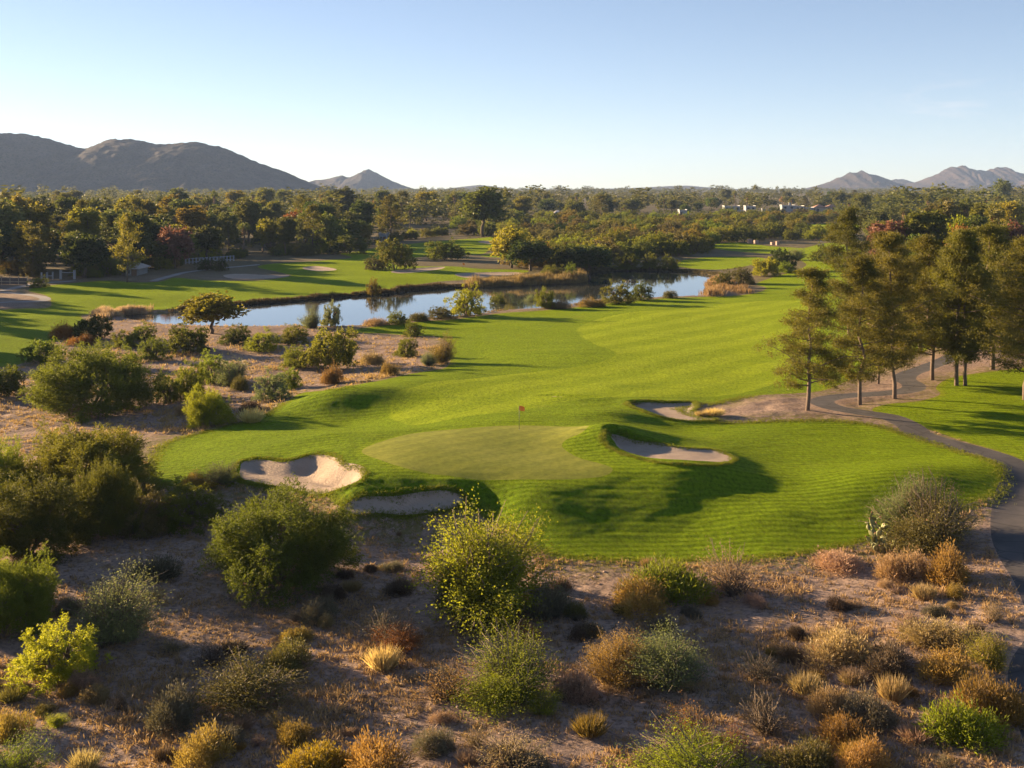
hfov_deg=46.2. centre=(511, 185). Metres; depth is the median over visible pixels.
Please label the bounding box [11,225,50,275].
pine tree
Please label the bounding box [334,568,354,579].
dry tuft
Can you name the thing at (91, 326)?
desert shrub
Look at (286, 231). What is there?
broadleaf tree
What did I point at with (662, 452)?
sand bunker
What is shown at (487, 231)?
mesquite tree
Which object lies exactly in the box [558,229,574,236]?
mesquite tree
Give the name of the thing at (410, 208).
palm tree
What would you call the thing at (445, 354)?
desert shrub
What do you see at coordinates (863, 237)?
undergrowth
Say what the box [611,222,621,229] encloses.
mesquite tree
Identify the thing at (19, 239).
eucalyptus tree
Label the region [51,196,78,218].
eucalyptus tree
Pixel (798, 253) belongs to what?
lakeside bush
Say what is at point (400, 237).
garden bush
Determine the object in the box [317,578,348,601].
dry tuft
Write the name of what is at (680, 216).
mesquite tree
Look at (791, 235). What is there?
mesquite tree
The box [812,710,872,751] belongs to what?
bursage
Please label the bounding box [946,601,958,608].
dry tuft
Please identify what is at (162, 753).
dry tuft
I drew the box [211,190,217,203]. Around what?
palm tree
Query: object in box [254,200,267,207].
eucalyptus tree
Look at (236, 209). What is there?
broadleaf tree
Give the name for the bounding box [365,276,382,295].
lakeside bush
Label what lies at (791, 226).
mesquite tree
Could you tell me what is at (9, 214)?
eucalyptus tree
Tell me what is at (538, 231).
mesquite tree
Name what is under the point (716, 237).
mesquite tree
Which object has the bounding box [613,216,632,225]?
mesquite tree
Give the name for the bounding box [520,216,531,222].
mesquite tree
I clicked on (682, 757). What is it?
desert shrub
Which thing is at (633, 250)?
mesquite tree
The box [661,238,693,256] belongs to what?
mesquite tree
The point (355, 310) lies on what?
lake
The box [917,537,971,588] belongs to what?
bursage
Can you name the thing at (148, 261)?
garden bush
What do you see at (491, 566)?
leafy shrub
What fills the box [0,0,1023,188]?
sky
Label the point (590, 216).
mesquite tree
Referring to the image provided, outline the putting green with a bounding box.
[362,426,612,479]
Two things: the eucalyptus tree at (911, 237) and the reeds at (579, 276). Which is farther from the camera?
the reeds at (579, 276)
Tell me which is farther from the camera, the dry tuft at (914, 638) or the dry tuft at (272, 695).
the dry tuft at (914, 638)
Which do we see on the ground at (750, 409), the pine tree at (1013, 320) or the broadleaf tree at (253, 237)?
the broadleaf tree at (253, 237)
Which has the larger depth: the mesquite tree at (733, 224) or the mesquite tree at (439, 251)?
the mesquite tree at (733, 224)
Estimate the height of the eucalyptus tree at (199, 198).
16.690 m
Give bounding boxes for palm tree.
[63,230,81,275]
[99,196,111,203]
[156,194,162,202]
[169,207,176,222]
[202,194,211,209]
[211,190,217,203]
[238,222,250,250]
[397,199,404,223]
[406,205,413,227]
[450,191,458,211]
[898,207,909,219]
[924,195,931,207]
[959,197,973,218]
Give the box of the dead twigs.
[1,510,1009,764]
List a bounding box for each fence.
[0,276,27,284]
[41,272,53,278]
[185,255,233,263]
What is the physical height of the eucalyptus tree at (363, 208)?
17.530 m
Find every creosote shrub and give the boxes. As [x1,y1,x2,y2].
[619,548,721,606]
[959,627,1014,676]
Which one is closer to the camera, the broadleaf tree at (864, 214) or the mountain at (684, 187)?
the broadleaf tree at (864, 214)
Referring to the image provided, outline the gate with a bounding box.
[59,270,75,278]
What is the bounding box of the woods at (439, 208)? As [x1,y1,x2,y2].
[0,183,516,225]
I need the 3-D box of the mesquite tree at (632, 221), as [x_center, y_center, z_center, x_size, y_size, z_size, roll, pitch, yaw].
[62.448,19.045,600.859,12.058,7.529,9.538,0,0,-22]
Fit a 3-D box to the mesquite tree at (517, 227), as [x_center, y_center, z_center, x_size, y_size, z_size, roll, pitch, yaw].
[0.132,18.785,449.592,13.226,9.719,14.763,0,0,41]
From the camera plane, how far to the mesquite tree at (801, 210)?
771.58 m
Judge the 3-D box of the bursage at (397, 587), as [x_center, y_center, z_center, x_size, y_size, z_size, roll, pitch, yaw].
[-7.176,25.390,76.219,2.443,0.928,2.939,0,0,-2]
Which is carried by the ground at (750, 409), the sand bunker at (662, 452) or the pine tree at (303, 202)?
the pine tree at (303, 202)
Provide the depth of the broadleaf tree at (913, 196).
773.95 m
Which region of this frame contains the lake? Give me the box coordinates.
[124,271,713,325]
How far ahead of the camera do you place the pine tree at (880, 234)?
170.96 m
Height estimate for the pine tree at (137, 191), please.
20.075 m
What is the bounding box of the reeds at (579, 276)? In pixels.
[463,267,588,287]
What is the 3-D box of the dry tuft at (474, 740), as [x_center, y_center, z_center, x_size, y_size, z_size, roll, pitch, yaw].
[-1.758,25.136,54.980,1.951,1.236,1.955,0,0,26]
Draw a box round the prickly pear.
[865,511,932,550]
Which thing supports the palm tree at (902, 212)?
on the ground at (750, 409)
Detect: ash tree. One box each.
[150,225,195,267]
[940,213,971,241]
[942,223,982,248]
[1001,219,1023,244]
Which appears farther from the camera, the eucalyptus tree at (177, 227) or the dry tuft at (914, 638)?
the eucalyptus tree at (177, 227)
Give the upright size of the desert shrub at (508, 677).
3.674 m
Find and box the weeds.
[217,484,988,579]
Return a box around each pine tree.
[0,190,11,199]
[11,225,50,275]
[50,190,59,201]
[50,220,63,250]
[56,192,71,199]
[58,207,79,245]
[60,198,95,232]
[108,212,146,281]
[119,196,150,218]
[129,189,142,197]
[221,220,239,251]
[285,194,311,215]
[294,198,314,241]
[297,203,329,245]
[324,197,339,214]
[374,194,413,234]
[395,191,410,214]
[411,196,428,216]
[587,195,598,211]
[592,195,610,218]
[752,265,874,410]
[803,197,809,206]
[805,204,880,335]
[810,253,915,404]
[842,230,952,398]
[846,229,913,319]
[850,276,903,383]
[884,232,994,379]
[891,238,948,348]
[907,227,1009,385]
[918,228,1011,385]
[932,221,1023,369]
[934,196,950,204]
[946,234,1023,399]
[975,218,1013,250]
[995,292,1023,329]
[1002,249,1023,306]
[1003,217,1016,223]
[1003,244,1019,260]
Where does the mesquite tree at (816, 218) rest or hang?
on the ground at (750, 409)
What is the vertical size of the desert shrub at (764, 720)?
2.316 m
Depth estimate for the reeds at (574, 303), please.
228.97 m
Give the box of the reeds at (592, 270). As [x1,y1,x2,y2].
[584,266,720,274]
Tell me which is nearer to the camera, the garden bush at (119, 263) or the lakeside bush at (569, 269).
the lakeside bush at (569, 269)
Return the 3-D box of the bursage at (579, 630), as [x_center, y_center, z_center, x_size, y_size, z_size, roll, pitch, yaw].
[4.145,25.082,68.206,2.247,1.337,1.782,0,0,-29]
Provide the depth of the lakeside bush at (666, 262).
342.36 m
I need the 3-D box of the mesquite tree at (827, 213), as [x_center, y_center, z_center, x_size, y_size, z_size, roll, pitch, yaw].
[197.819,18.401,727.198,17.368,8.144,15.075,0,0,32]
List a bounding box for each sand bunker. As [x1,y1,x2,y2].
[223,274,288,278]
[240,454,363,493]
[303,266,336,270]
[345,490,463,514]
[391,267,444,272]
[455,272,519,277]
[612,434,733,461]
[630,402,710,420]
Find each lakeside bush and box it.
[26,275,49,287]
[97,255,120,275]
[193,256,214,269]
[198,248,222,256]
[213,258,229,270]
[362,316,388,326]
[364,254,384,269]
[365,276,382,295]
[387,310,409,324]
[403,320,426,337]
[407,310,430,321]
[428,305,458,319]
[443,281,486,316]
[487,292,505,303]
[521,285,538,301]
[533,286,554,308]
[540,264,564,274]
[544,299,573,308]
[562,261,576,273]
[576,295,607,307]
[599,279,636,303]
[612,253,643,270]
[631,280,655,300]
[640,251,660,268]
[658,254,680,269]
[661,288,678,297]
[711,268,733,284]
[728,265,754,284]
[752,256,781,276]
[770,247,797,269]
[778,261,795,272]
[785,246,808,260]
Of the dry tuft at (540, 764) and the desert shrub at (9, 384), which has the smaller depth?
the dry tuft at (540, 764)
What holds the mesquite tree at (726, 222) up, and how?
on the ground at (750, 409)
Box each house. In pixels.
[123,263,150,275]
[378,232,388,241]
[678,209,686,214]
[722,205,744,213]
[743,205,755,211]
[779,202,794,212]
[795,205,804,210]
[813,204,826,211]
[825,204,835,210]
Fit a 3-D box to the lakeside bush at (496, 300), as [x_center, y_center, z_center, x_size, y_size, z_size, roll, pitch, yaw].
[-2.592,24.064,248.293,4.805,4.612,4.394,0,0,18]
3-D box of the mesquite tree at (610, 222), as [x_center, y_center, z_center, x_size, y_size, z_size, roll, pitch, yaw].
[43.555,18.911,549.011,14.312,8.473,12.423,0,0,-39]
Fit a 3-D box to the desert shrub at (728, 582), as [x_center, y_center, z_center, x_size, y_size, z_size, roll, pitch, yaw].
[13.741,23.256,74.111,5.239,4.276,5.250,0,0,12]
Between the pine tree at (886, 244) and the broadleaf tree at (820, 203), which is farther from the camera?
the broadleaf tree at (820, 203)
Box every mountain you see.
[0,133,334,195]
[310,169,415,190]
[428,185,501,189]
[571,186,777,189]
[806,170,925,190]
[891,179,913,183]
[904,165,1023,189]
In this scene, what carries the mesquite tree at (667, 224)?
on the ground at (750, 409)
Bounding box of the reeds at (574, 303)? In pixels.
[360,295,694,324]
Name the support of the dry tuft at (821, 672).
on the ground at (750, 409)
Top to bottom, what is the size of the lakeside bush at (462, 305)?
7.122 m
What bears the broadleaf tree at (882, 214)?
on the ground at (750, 409)
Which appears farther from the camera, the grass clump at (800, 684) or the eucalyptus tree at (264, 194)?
the eucalyptus tree at (264, 194)
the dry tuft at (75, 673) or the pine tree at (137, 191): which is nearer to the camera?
the dry tuft at (75, 673)
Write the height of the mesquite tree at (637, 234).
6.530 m
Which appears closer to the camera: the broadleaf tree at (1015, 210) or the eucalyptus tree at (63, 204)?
the eucalyptus tree at (63, 204)
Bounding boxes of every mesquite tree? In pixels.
[0,432,26,493]
[0,467,118,571]
[0,541,65,642]
[7,415,171,499]
[16,337,170,424]
[72,454,146,545]
[193,473,369,612]
[308,236,332,253]
[325,232,373,253]
[374,236,418,270]
[423,236,471,260]
[448,215,467,228]
[458,223,478,234]
[465,219,477,226]
[475,222,493,235]
[477,221,496,232]
[491,221,525,237]
[492,228,532,244]
[496,217,519,227]
[496,220,517,232]
[500,241,553,267]
[501,223,529,235]
[506,209,525,216]
[519,222,530,229]
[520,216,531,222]
[522,219,532,226]
[523,213,533,218]
[524,224,544,235]
[526,232,545,242]
[529,220,548,229]
[530,217,551,223]
[531,214,554,226]
[531,227,563,240]
[532,210,546,216]
[534,219,558,234]
[535,227,552,238]
[541,212,564,225]
[543,218,556,225]
[544,210,561,221]
[547,237,559,245]
[550,221,567,231]
[550,240,564,247]
[556,234,584,246]
[557,207,577,217]
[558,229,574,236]
[559,229,596,243]
[559,245,595,268]
[560,212,577,222]
[560,239,578,249]
[563,238,603,246]
[565,224,584,233]
[566,217,588,226]
[575,221,594,227]
[575,240,612,267]
[576,212,584,218]
[578,209,595,217]
[583,223,600,229]
[583,237,614,246]
[584,215,596,223]
[584,227,629,243]
[588,212,600,218]
[591,218,609,226]
[594,227,630,243]
[597,211,621,219]
[598,218,619,228]
[600,213,620,219]
[607,244,624,260]
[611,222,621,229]
[611,239,632,251]
[612,224,639,233]
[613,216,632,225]
[615,242,642,259]
[618,234,635,246]
[619,209,638,216]
[620,210,630,217]
[620,229,635,237]
[624,212,647,218]
[627,217,639,223]
[629,220,654,229]
[631,231,674,255]
[634,216,663,224]
[634,231,646,238]
[634,235,658,257]
[639,223,656,232]
[646,225,668,234]
[648,210,665,218]
[653,219,678,229]
[654,215,673,222]
[654,226,674,234]
[657,237,689,252]
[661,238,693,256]
[663,230,694,251]
[670,212,691,218]
[672,213,695,220]
[672,219,681,228]
[680,220,707,232]
[680,227,709,237]
[686,233,710,252]
[691,211,712,225]
[695,218,726,229]
[699,235,715,249]
[701,230,720,243]
[704,225,735,241]
[712,207,737,215]
[712,215,734,224]
[716,216,733,225]
[719,208,741,216]
[720,212,732,216]
[729,220,747,229]
[729,224,758,241]
[730,212,747,221]
[733,221,755,231]
[741,218,753,225]
[742,229,768,239]
[747,208,766,217]
[747,212,762,221]
[753,213,774,225]
[756,213,780,224]
[757,220,783,237]
[759,220,788,236]
[764,210,782,220]
[768,204,784,213]
[781,229,804,240]
[783,213,805,223]
[783,216,810,230]
[786,211,805,219]
[793,208,809,213]
[793,220,811,232]
[801,227,820,236]
[803,224,827,239]
[805,208,822,214]
[806,212,831,223]
[806,241,844,262]
[824,222,843,237]
[825,209,840,216]
[826,212,836,221]
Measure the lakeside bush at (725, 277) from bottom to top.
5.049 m
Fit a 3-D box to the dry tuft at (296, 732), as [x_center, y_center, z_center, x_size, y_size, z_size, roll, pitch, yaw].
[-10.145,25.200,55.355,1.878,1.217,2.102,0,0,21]
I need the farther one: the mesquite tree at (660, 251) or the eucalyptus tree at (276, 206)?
the eucalyptus tree at (276, 206)
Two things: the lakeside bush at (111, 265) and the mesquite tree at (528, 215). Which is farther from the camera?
the mesquite tree at (528, 215)
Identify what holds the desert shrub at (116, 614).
on the ground at (750, 409)
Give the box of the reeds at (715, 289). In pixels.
[698,274,753,296]
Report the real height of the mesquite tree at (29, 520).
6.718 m
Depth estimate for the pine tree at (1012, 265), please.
174.77 m
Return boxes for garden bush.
[0,257,21,274]
[4,260,21,268]
[16,268,29,275]
[19,258,45,277]
[87,268,103,277]
[113,258,125,272]
[131,254,153,267]
[152,256,173,269]
[173,256,184,265]
[180,251,198,262]
[224,251,237,257]
[228,246,249,255]
[229,249,245,257]
[267,245,289,254]
[274,248,288,255]
[294,248,305,255]
[297,243,317,255]
[388,236,400,241]
[390,232,403,240]
[401,231,417,238]
[405,227,421,236]
[419,228,435,237]
[434,226,450,235]
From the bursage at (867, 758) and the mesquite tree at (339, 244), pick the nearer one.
the bursage at (867, 758)
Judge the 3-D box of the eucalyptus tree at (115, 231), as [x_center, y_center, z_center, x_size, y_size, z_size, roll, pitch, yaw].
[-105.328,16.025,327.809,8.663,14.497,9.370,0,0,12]
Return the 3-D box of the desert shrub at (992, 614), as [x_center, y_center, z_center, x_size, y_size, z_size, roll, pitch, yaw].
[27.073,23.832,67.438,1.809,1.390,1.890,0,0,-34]
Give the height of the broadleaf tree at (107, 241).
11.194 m
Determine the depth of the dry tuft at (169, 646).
65.59 m
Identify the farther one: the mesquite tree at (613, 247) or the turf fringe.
the mesquite tree at (613, 247)
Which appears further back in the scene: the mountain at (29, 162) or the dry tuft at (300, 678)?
the mountain at (29, 162)
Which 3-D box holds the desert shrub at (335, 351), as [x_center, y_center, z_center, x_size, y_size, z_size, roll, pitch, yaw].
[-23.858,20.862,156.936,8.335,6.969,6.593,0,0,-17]
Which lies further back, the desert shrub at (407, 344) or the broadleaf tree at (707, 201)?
the broadleaf tree at (707, 201)
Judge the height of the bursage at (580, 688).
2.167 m
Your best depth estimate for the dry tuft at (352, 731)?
55.92 m
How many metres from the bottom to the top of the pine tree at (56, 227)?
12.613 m
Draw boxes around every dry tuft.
[0,676,22,687]
[0,683,31,703]
[20,681,31,688]
[34,702,58,717]
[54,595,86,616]
[56,681,83,698]
[64,664,97,684]
[72,671,104,696]
[136,589,164,601]
[145,592,162,605]
[151,742,178,762]
[152,636,191,652]
[159,683,179,694]
[216,639,251,655]
[219,722,247,749]
[226,711,254,730]
[232,741,249,750]
[248,733,264,746]
[252,682,286,712]
[263,706,292,729]
[274,716,315,751]
[279,605,305,621]
[279,666,309,683]
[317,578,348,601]
[317,612,335,628]
[319,744,350,767]
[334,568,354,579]
[340,725,360,736]
[342,578,364,592]
[364,564,379,572]
[375,559,406,572]
[409,723,455,757]
[412,739,448,763]
[422,729,451,750]
[426,708,456,724]
[428,661,454,677]
[453,746,481,763]
[454,724,490,748]
[465,636,477,646]
[485,738,523,767]
[488,624,506,634]
[492,755,509,767]
[518,746,545,765]
[521,752,552,767]
[549,576,574,591]
[553,686,566,699]
[562,601,588,618]
[569,612,584,619]
[569,708,613,738]
[581,620,603,638]
[609,601,633,614]
[630,748,655,767]
[639,557,654,567]
[647,615,676,632]
[669,678,696,693]
[679,603,704,620]
[697,593,719,606]
[703,731,740,758]
[725,741,746,767]
[763,647,779,656]
[786,623,807,640]
[801,667,829,680]
[824,592,852,612]
[834,735,874,757]
[837,669,862,685]
[838,663,872,683]
[845,598,865,608]
[846,624,861,635]
[872,543,892,552]
[875,578,894,588]
[888,586,905,593]
[894,719,935,743]
[907,685,920,697]
[908,582,939,600]
[910,628,936,646]
[919,602,951,617]
[930,750,962,767]
[936,699,954,712]
[945,580,966,599]
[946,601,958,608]
[968,621,985,633]
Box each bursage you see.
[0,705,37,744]
[75,681,113,706]
[122,549,183,582]
[139,676,196,737]
[167,714,239,767]
[254,629,318,676]
[272,729,355,767]
[278,622,315,643]
[298,586,339,627]
[341,722,417,767]
[381,575,415,598]
[432,567,470,617]
[449,595,530,635]
[523,574,576,623]
[547,660,602,707]
[568,615,601,642]
[606,571,671,622]
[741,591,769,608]
[745,731,840,767]
[773,640,808,665]
[793,622,880,672]
[803,678,854,719]
[806,545,868,577]
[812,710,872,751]
[834,728,895,767]
[838,680,899,732]
[859,634,916,683]
[870,543,929,583]
[892,613,996,661]
[910,689,1014,759]
[913,644,977,688]
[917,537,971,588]
[942,652,1023,729]
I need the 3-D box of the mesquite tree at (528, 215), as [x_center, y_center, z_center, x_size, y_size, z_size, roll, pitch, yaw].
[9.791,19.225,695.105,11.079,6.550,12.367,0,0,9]
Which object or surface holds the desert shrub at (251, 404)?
on the ground at (750, 409)
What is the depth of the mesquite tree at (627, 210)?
756.27 m
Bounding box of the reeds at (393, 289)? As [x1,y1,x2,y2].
[168,281,483,312]
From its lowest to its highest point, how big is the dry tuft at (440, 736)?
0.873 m
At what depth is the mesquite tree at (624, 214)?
738.92 m
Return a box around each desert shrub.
[0,363,33,396]
[0,717,63,767]
[1,608,116,700]
[15,335,60,363]
[42,711,72,728]
[47,319,82,339]
[52,553,181,648]
[63,331,97,345]
[68,314,113,339]
[109,688,136,708]
[110,329,140,347]
[123,350,143,365]
[131,320,157,341]
[135,335,173,361]
[153,372,188,403]
[163,358,211,398]
[164,321,210,354]
[173,402,187,415]
[177,641,311,727]
[179,469,218,488]
[181,382,238,428]
[184,632,247,666]
[194,458,243,484]
[198,348,230,385]
[209,353,252,385]
[216,323,250,344]
[230,373,248,390]
[238,400,262,411]
[241,326,282,352]
[250,365,292,400]
[276,322,309,345]
[278,343,314,368]
[281,365,302,389]
[299,320,359,369]
[318,363,345,384]
[345,601,423,642]
[360,346,384,364]
[367,616,429,655]
[380,361,399,375]
[392,332,418,357]
[400,656,483,703]
[419,350,439,365]
[428,329,459,363]
[442,614,571,730]
[471,720,557,767]
[504,615,551,643]
[522,682,566,715]
[572,621,654,690]
[597,705,779,767]
[612,614,716,695]
[661,690,724,746]
[691,534,772,596]
[720,715,753,753]
[729,648,793,682]
[729,684,798,738]
[891,606,925,628]
[981,598,1010,621]
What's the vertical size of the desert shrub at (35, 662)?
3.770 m
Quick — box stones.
[4,489,1018,767]
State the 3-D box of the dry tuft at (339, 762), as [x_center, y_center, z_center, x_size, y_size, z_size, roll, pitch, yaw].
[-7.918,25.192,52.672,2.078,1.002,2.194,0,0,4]
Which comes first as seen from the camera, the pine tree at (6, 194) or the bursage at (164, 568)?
the bursage at (164, 568)
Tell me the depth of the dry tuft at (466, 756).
53.34 m
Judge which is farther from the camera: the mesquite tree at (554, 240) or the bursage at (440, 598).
the mesquite tree at (554, 240)
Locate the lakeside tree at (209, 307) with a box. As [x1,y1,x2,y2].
[175,290,251,333]
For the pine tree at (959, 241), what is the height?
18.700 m
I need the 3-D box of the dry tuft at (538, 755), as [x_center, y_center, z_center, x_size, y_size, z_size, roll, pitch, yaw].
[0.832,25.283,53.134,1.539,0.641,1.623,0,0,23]
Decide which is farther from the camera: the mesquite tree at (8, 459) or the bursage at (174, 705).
the mesquite tree at (8, 459)
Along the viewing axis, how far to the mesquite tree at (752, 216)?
712.70 m
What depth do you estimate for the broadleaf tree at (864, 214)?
509.06 m
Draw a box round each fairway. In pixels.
[0,223,859,366]
[149,243,1023,561]
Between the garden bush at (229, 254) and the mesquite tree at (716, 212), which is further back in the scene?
the mesquite tree at (716, 212)
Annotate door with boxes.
[131,267,136,275]
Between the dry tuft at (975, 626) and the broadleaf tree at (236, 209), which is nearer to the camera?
the dry tuft at (975, 626)
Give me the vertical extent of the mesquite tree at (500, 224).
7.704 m
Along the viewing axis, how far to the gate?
296.62 m
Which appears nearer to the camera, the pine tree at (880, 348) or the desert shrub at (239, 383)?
the pine tree at (880, 348)
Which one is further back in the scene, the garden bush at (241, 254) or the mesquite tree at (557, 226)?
the mesquite tree at (557, 226)
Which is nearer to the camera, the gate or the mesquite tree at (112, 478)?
the mesquite tree at (112, 478)
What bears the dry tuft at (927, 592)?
on the ground at (750, 409)
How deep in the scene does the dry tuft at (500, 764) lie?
52.60 m
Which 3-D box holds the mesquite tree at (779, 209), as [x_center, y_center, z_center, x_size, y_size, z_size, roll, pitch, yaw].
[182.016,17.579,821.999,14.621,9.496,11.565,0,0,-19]
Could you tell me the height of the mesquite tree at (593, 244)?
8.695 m
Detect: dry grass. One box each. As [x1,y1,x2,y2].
[0,316,453,451]
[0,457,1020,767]
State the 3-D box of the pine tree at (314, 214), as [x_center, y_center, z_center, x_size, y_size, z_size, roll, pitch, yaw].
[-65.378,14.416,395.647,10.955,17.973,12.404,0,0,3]
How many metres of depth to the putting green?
98.01 m
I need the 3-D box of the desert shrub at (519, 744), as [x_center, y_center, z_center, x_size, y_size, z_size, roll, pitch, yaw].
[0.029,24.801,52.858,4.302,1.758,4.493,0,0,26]
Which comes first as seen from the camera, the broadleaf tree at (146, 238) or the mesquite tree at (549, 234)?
the broadleaf tree at (146, 238)
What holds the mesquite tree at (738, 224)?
on the ground at (750, 409)
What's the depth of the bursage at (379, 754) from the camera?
52.13 m
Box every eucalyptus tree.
[0,197,19,264]
[0,197,27,261]
[0,230,5,251]
[7,220,47,256]
[9,193,38,214]
[22,202,55,242]
[25,194,50,203]
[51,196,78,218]
[64,205,103,239]
[68,190,83,199]
[84,197,107,207]
[99,208,130,257]
[109,226,125,256]
[113,194,135,212]
[132,198,159,215]
[149,214,175,227]
[154,204,180,224]
[157,193,183,208]
[165,187,189,200]
[169,197,197,221]
[169,224,189,238]
[173,205,210,228]
[191,195,202,205]
[206,210,218,228]
[212,206,231,218]
[215,212,239,249]
[224,190,244,206]
[231,196,263,244]
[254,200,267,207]
[255,187,274,201]
[259,207,275,220]
[265,200,284,219]
[275,190,292,202]
[295,210,316,242]
[302,201,324,238]
[315,202,336,219]
[338,210,365,222]
[349,198,377,224]
[374,189,390,203]
[375,205,398,231]
[415,191,439,220]
[443,194,459,204]
[456,192,468,202]
[459,186,507,236]
[512,196,533,211]
[595,192,612,209]
[665,199,677,209]
[720,189,731,202]
[720,194,727,200]
[782,191,791,203]
[828,190,848,204]
[849,192,858,216]
[852,192,872,213]
[860,215,883,235]
[903,233,939,263]
[922,191,936,202]
[964,214,989,231]
[990,178,1012,200]
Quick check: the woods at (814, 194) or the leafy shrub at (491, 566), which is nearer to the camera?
the leafy shrub at (491, 566)
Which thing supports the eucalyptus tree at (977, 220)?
on the ground at (750, 409)
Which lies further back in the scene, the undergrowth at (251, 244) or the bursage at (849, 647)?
the undergrowth at (251, 244)
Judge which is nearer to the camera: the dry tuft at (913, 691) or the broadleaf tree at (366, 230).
the dry tuft at (913, 691)
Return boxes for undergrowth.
[0,215,497,275]
[455,208,827,267]
[855,219,1023,311]
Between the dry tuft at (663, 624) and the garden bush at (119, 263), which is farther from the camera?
the garden bush at (119, 263)
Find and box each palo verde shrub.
[853,465,949,532]
[869,464,986,556]
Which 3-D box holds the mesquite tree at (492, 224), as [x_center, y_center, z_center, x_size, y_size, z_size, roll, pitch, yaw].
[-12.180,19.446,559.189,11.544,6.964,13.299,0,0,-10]
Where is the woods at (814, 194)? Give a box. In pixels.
[510,184,1023,211]
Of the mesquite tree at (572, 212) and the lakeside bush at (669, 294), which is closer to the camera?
the lakeside bush at (669, 294)
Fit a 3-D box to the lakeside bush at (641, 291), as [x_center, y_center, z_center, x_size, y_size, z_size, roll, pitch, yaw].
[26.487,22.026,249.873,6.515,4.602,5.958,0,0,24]
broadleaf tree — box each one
[0,225,21,265]
[22,242,57,268]
[35,200,55,215]
[49,228,63,252]
[50,213,67,230]
[54,233,115,277]
[92,203,113,212]
[101,224,114,253]
[108,210,154,261]
[140,219,166,254]
[146,240,186,267]
[157,220,171,228]
[184,224,196,248]
[192,224,228,258]
[206,204,219,212]
[210,199,221,206]
[227,201,261,213]
[250,222,263,251]
[253,216,280,246]
[275,215,298,255]
[282,209,301,241]
[312,211,347,244]
[328,185,357,212]
[335,223,352,237]
[336,211,344,218]
[338,217,364,238]
[357,223,373,238]
[537,198,556,210]
[538,200,556,211]
[556,203,564,210]
[561,200,585,212]
[601,199,613,212]
[611,200,621,212]
[620,197,640,211]
[679,203,690,213]
[692,202,702,211]
[704,197,719,206]
[812,201,826,205]
[820,197,832,204]
[856,210,871,234]
[866,219,910,255]
[870,210,889,222]
[888,214,901,221]
[901,207,952,253]
[903,192,924,208]
[918,198,966,222]
[969,202,995,220]
[983,202,1005,220]
[995,200,1023,223]
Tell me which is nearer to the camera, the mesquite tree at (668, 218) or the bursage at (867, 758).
the bursage at (867, 758)
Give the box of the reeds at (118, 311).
[89,303,153,317]
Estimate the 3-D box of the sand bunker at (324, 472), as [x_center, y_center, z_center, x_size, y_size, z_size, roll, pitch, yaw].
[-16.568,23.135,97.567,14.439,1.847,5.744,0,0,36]
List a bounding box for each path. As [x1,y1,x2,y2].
[0,264,259,302]
[810,355,1023,738]
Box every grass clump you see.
[64,747,104,767]
[236,406,264,423]
[358,641,402,671]
[694,410,708,415]
[701,408,724,415]
[785,668,828,695]
[872,670,912,701]
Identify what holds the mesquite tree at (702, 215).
on the ground at (750, 409)
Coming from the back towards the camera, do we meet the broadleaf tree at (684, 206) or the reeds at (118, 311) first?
the broadleaf tree at (684, 206)
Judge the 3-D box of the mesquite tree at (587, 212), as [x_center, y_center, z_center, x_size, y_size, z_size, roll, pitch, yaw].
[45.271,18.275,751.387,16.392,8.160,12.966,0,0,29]
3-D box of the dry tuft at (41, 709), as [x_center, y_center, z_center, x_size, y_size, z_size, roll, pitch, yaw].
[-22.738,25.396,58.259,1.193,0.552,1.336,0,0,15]
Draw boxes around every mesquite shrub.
[95,477,171,540]
[146,474,235,536]
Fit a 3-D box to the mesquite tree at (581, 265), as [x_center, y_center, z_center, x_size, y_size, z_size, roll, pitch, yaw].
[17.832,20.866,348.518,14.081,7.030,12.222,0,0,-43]
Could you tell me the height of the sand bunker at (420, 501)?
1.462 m
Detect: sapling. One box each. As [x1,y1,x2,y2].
[296,302,321,328]
[321,299,343,326]
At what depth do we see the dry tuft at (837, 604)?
70.62 m
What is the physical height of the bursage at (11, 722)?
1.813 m
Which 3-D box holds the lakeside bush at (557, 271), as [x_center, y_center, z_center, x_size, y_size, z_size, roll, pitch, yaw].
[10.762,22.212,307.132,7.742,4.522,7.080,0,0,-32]
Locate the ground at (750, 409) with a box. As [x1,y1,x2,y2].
[0,189,1023,767]
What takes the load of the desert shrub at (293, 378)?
on the ground at (750, 409)
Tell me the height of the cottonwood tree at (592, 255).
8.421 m
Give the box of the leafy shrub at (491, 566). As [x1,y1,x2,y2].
[396,483,567,650]
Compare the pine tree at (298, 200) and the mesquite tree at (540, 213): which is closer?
the pine tree at (298, 200)
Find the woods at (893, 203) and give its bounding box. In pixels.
[834,182,1023,222]
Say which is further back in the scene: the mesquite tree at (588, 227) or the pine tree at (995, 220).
the mesquite tree at (588, 227)
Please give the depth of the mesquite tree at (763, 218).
597.15 m
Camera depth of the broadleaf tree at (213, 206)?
506.14 m
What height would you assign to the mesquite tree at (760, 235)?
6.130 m
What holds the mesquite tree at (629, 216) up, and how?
on the ground at (750, 409)
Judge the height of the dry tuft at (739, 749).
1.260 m
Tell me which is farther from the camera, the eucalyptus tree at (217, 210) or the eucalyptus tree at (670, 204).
the eucalyptus tree at (670, 204)
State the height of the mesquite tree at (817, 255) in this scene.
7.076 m
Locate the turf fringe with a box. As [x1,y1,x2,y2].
[143,384,1016,566]
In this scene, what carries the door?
in the house at (141, 268)
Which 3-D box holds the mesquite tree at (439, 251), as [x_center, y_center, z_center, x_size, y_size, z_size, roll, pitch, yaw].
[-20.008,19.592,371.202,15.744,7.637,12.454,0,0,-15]
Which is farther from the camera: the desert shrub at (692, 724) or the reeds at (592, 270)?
the reeds at (592, 270)
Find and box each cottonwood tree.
[488,225,531,267]
[505,237,551,270]
[544,246,580,271]
[572,244,614,270]

